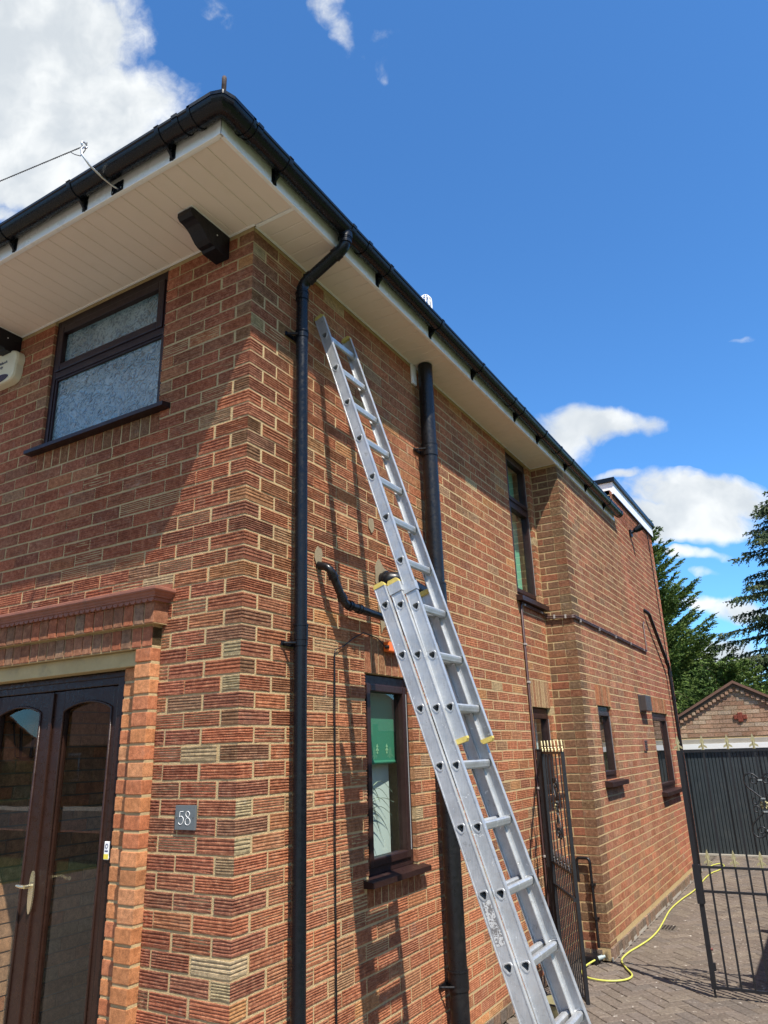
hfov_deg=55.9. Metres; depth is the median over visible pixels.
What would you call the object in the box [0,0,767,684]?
sky
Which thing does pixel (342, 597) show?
waste pipe
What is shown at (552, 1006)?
rubber trug
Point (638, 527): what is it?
security lamp
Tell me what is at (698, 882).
iron gate
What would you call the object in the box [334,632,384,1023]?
thin cable
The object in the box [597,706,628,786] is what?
window
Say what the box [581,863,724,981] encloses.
garden hose
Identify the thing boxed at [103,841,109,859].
door sticker
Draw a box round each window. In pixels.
[23,271,170,456]
[363,674,431,889]
[505,452,549,611]
[532,708,564,801]
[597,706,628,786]
[651,713,681,796]
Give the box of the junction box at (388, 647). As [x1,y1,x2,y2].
[384,641,394,652]
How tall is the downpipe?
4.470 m
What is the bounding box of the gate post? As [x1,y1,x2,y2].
[535,749,557,932]
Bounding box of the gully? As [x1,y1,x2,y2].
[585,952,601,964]
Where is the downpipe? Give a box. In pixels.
[281,229,352,1023]
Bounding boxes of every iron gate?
[541,740,589,1004]
[674,733,767,997]
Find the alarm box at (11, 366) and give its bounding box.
[0,351,24,390]
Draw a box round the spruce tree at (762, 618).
[710,491,767,686]
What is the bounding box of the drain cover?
[657,925,677,930]
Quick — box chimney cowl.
[421,294,431,306]
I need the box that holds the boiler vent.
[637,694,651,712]
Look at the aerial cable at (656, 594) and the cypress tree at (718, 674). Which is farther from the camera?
the cypress tree at (718, 674)
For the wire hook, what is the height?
0.208 m
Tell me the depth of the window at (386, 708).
4.29 m
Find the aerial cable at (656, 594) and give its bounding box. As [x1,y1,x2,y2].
[647,534,667,658]
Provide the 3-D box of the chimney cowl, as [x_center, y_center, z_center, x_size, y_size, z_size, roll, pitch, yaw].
[0.520,-1.830,8.465,0.220,1.626,0.220,-12,-21,28]
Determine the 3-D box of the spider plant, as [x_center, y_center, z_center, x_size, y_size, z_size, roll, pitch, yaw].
[-0.136,1.742,4.054,0.224,0.501,0.571,-12,-21,28]
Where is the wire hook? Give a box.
[80,141,123,194]
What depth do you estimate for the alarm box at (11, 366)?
4.85 m
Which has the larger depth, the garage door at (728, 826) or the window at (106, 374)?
the garage door at (728, 826)
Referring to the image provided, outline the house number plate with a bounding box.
[174,805,196,829]
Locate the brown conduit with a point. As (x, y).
(565, 616)
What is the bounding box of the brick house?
[0,75,702,1023]
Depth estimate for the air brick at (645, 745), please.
8.55 m
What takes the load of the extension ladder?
on the forecourt
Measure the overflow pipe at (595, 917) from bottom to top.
0.702 m
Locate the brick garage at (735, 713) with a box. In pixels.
[678,681,767,857]
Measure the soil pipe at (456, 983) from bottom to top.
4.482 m
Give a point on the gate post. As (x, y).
(546, 838)
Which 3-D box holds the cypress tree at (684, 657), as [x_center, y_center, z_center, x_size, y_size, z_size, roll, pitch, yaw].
[8.419,4.542,23.241,5.663,9.046,5.510,-1,-18,-3]
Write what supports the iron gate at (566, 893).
attached to the gate post
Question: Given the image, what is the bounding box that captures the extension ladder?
[314,314,590,1023]
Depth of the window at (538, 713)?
6.61 m
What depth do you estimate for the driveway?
5.85 m
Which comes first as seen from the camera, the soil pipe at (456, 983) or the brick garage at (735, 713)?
the soil pipe at (456, 983)
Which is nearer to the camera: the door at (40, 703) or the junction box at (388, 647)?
the door at (40, 703)
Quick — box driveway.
[503,856,767,1023]
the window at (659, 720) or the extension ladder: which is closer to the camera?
the extension ladder
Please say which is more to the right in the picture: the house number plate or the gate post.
the gate post
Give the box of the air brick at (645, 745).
[643,739,647,750]
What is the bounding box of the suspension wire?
[0,142,86,181]
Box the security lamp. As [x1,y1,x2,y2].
[629,523,643,537]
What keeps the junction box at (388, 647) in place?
attached to the brick house
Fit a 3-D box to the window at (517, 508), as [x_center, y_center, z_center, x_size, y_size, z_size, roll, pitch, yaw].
[1.318,0.184,7.086,0.222,1.508,0.740,-12,-21,28]
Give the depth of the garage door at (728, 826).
11.65 m
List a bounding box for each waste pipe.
[316,561,401,626]
[643,609,701,872]
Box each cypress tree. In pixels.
[651,520,739,713]
[674,655,767,714]
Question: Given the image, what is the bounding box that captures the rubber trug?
[546,994,558,1018]
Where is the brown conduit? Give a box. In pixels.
[520,602,646,913]
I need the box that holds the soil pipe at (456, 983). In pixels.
[378,362,469,1023]
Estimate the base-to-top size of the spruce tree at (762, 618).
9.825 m
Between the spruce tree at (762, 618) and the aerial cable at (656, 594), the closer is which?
the aerial cable at (656, 594)
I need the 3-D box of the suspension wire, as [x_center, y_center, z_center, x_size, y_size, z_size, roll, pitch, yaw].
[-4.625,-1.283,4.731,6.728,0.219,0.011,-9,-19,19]
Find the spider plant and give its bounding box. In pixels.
[372,781,392,841]
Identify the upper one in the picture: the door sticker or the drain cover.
the door sticker
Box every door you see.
[0,692,54,1023]
[20,686,118,1023]
[684,748,767,855]
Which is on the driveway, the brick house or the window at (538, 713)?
the brick house
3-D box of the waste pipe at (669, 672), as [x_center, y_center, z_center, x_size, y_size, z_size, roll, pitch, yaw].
[3.956,3.102,9.904,0.094,3.460,1.053,-13,-21,31]
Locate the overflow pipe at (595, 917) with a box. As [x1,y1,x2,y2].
[575,856,599,947]
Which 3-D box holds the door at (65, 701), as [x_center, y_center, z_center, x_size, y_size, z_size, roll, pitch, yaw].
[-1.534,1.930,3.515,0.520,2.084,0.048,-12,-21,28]

